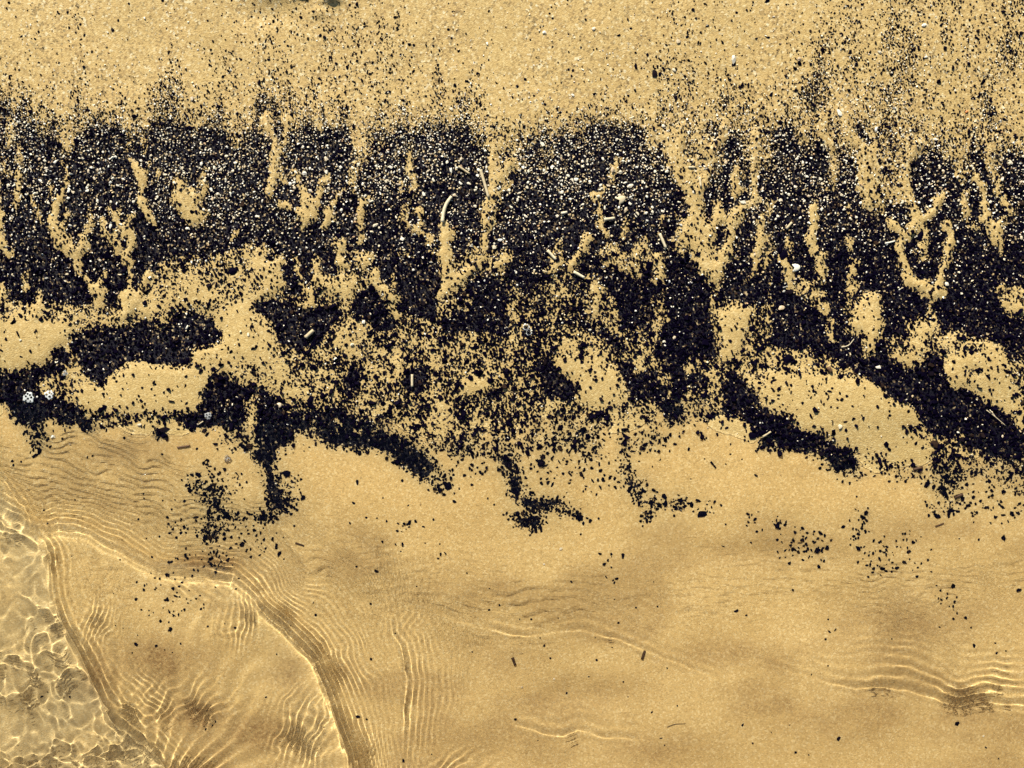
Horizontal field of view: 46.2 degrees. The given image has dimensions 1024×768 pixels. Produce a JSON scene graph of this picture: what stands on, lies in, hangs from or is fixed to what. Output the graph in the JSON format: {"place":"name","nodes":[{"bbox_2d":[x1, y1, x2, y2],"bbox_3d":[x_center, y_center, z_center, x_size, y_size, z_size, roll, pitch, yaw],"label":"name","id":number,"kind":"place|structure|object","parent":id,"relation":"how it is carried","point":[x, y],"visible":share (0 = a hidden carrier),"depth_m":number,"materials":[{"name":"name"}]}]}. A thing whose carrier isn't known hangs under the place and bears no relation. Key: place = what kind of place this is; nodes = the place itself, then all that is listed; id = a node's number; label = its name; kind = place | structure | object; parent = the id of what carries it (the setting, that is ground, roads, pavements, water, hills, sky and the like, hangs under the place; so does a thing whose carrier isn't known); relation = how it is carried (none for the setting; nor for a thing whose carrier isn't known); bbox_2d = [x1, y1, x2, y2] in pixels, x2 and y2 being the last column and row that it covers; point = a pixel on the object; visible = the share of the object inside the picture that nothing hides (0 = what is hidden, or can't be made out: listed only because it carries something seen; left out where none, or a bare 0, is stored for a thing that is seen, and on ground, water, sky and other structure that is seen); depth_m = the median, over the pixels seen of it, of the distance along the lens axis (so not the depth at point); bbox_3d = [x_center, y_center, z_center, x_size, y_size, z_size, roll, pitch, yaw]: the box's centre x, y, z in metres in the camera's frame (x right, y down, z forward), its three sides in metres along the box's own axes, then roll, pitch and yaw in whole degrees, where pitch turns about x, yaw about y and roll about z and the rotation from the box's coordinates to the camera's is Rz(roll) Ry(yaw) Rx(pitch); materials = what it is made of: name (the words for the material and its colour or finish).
{"place":"outdoors","nodes":[
{"label":"outdoors","id":0,"kind":"place"},
{"bbox_2d":[0,394,1023,767],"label":"water","id":1,"kind":"structure","parent":0,"point":[682,598],"depth_m":12.00,"materials":[{"name":"clear liquid"}]},
{"bbox_2d":[0,0,1023,472],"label":"sand","id":2,"kind":"structure","parent":0,"point":[510,28],"depth_m":11.94,"materials":[{"name":"beige sand"}]},
{"bbox_2d":[23,392,33,402],"bbox_3d":[-4.830,0.132,11.979,0.115,0.019,0.111,0,90,0],"label":"foam cluster","id":3,"kind":"object","parent":2,"relation":"on","point":[25,398],"visible":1,"depth_m":11.98,"materials":[{"name":"white plastic"}]},
{"bbox_2d":[44,390,53,399],"bbox_3d":[-4.618,0.108,11.970,0.093,0.020,0.092,-30,90,0],"label":"foam cluster","id":4,"kind":"object","parent":2,"relation":"on","point":[47,397],"visible":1,"depth_m":11.97,"materials":[{"name":"white plastic"}]},
{"bbox_2d":[159,427,169,431],"bbox_3d":[-3.478,0.455,11.998,0.123,0.011,0.049,-8,90,0],"label":"black fragment","id":5,"kind":"object","parent":2,"relation":"on","point":[165,429],"visible":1,"depth_m":11.99,"materials":[{"name":"black stone"}]},
{"bbox_2d":[229,267,236,274],"bbox_3d":[-2.778,-1.122,11.946,0.078,0.023,0.081,13,90,0],"label":"black fragment","id":6,"kind":"object","parent":2,"relation":"on","point":[232,270],"visible":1,"depth_m":11.94,"materials":[{"name":"black stone"}]},
{"bbox_2d":[304,329,314,338],"bbox_3d":[-2.016,-0.500,11.947,0.108,0.037,0.043,-43,90,0],"label":"stem piece","id":7,"kind":"object","parent":2,"relation":"on","point":[309,333],"visible":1,"depth_m":11.93,"materials":[{"name":"beige plant"}]},
{"bbox_2d":[307,396,313,403],"bbox_3d":[-2.018,0.161,11.986,0.054,0.013,0.102,39,90,0],"label":"black fragment","id":8,"kind":"object","parent":2,"relation":"on","point":[310,399],"visible":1,"depth_m":11.98,"materials":[{"name":"black stone"}]},
{"bbox_2d":[441,195,452,221],"bbox_3d":[-0.659,-1.741,11.915,0.058,0.042,0.280,19,90,0],"label":"plant stalk","id":9,"kind":"object","parent":2,"relation":"on","point":[448,200],"visible":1,"depth_m":11.91,"materials":[{"name":"beige plant"}]},
{"bbox_2d":[479,169,489,197],"bbox_3d":[-0.273,-1.990,11.911,0.035,0.033,0.288,-16,90,0],"label":"straw piece","id":10,"kind":"object","parent":2,"relation":"on","point":[484,182],"visible":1,"depth_m":11.90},
{"bbox_2d":[0,0,1023,489],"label":"black debris","id":11,"kind":"object","parent":2,"relation":"on","point":[754,412],"visible":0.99,"depth_m":11.95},
{"bbox_2d":[546,249,556,259],"bbox_3d":[0.395,-1.283,11.914,0.033,0.031,0.126,-43,90,0],"label":"straw piece","id":12,"kind":"object","parent":11,"relation":"on","point":[548,251],"visible":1,"depth_m":11.90,"materials":[{"name":"beige plant"}]},
{"bbox_2d":[573,270,584,278],"bbox_3d":[0.666,-1.086,11.919,0.124,0.028,0.030,29,90,0],"label":"straw piece","id":13,"kind":"object","parent":11,"relation":"on","point":[578,274],"visible":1,"depth_m":11.91,"materials":[{"name":"beige plant"}]},
{"bbox_2d":[0,0,1023,465],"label":"shell grit","id":14,"kind":"object","parent":2,"relation":"on","point":[852,154],"visible":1,"depth_m":11.92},
{"bbox_2d":[604,217,614,220],"bbox_3d":[0.966,-1.641,11.906,0.111,0.032,0.032,-10,90,0],"label":"straw piece","id":15,"kind":"object","parent":2,"relation":"on","point":[609,218],"visible":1,"depth_m":11.90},
{"bbox_2d":[615,195,625,204],"bbox_3d":[1.087,-1.835,11.917,0.097,0.017,0.079,-29,90,0],"label":"shell valve","id":16,"kind":"object","parent":2,"relation":"on","point":[622,198],"visible":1,"depth_m":11.91,"materials":[{"name":"white"}]},
{"bbox_2d":[652,70,657,76],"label":"black fragment","id":17,"kind":"object","parent":2,"relation":"on","point":[654,73],"visible":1,"depth_m":11.90,"materials":[{"name":"black stone"}]},
{"bbox_2d":[658,233,666,247],"bbox_3d":[1.500,-1.424,11.932,0.032,0.029,0.158,-23,90,0],"label":"straw piece","id":18,"kind":"object","parent":2,"relation":"on","point":[662,240],"visible":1,"depth_m":11.92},
{"bbox_2d":[731,55,735,63],"bbox_3d":[2.199,-3.216,11.894,0.048,0.036,0.091,7,90,0],"label":"white pebble","id":19,"kind":"object","parent":2,"relation":"on","point":[733,58],"visible":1,"depth_m":11.89,"materials":[{"name":"white stone"}]},
{"bbox_2d":[749,432,756,438],"bbox_3d":[2.405,0.512,11.994,0.081,0.019,0.075,-16,90,0],"label":"black fragment","id":20,"kind":"object","parent":2,"relation":"on","point":[752,435],"visible":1,"depth_m":11.99,"materials":[{"name":"black stone"}]},
{"bbox_2d":[779,250,787,259],"bbox_3d":[2.706,-1.282,11.947,0.089,0.020,0.084,-23,90,0],"label":"black fragment","id":21,"kind":"object","parent":2,"relation":"on","point":[783,255],"visible":1,"depth_m":11.94,"materials":[{"name":"black stone"}]},
{"bbox_2d":[784,354,793,363],"bbox_3d":[2.756,-0.253,11.966,0.110,0.022,0.079,-27,90,0],"label":"black fragment","id":22,"kind":"object","parent":2,"relation":"on","point":[788,357],"visible":1,"depth_m":11.96,"materials":[{"name":"black stone"}]},
{"bbox_2d":[792,264,800,271],"bbox_3d":[2.831,-1.160,11.948,0.086,0.017,0.079,-6,90,0],"label":"shell valve","id":23,"kind":"object","parent":2,"relation":"on","point":[797,267],"visible":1,"depth_m":11.95,"materials":[{"name":"white"}]},
{"bbox_2d":[917,230,923,238],"bbox_3d":[4.070,-1.492,11.952,0.062,0.020,0.109,19,90,0],"label":"black fragment","id":24,"kind":"object","parent":2,"relation":"on","point":[919,235],"visible":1,"depth_m":11.95,"materials":[{"name":"black"}]},
{"bbox_2d":[930,440,938,447],"bbox_3d":[4.226,0.600,11.986,0.093,0.018,0.070,33,90,0],"label":"fragment","id":25,"kind":"object","parent":2,"relation":"on","point":[935,443],"visible":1,"depth_m":11.98,"materials":[{"name":"brown"}]}
]}

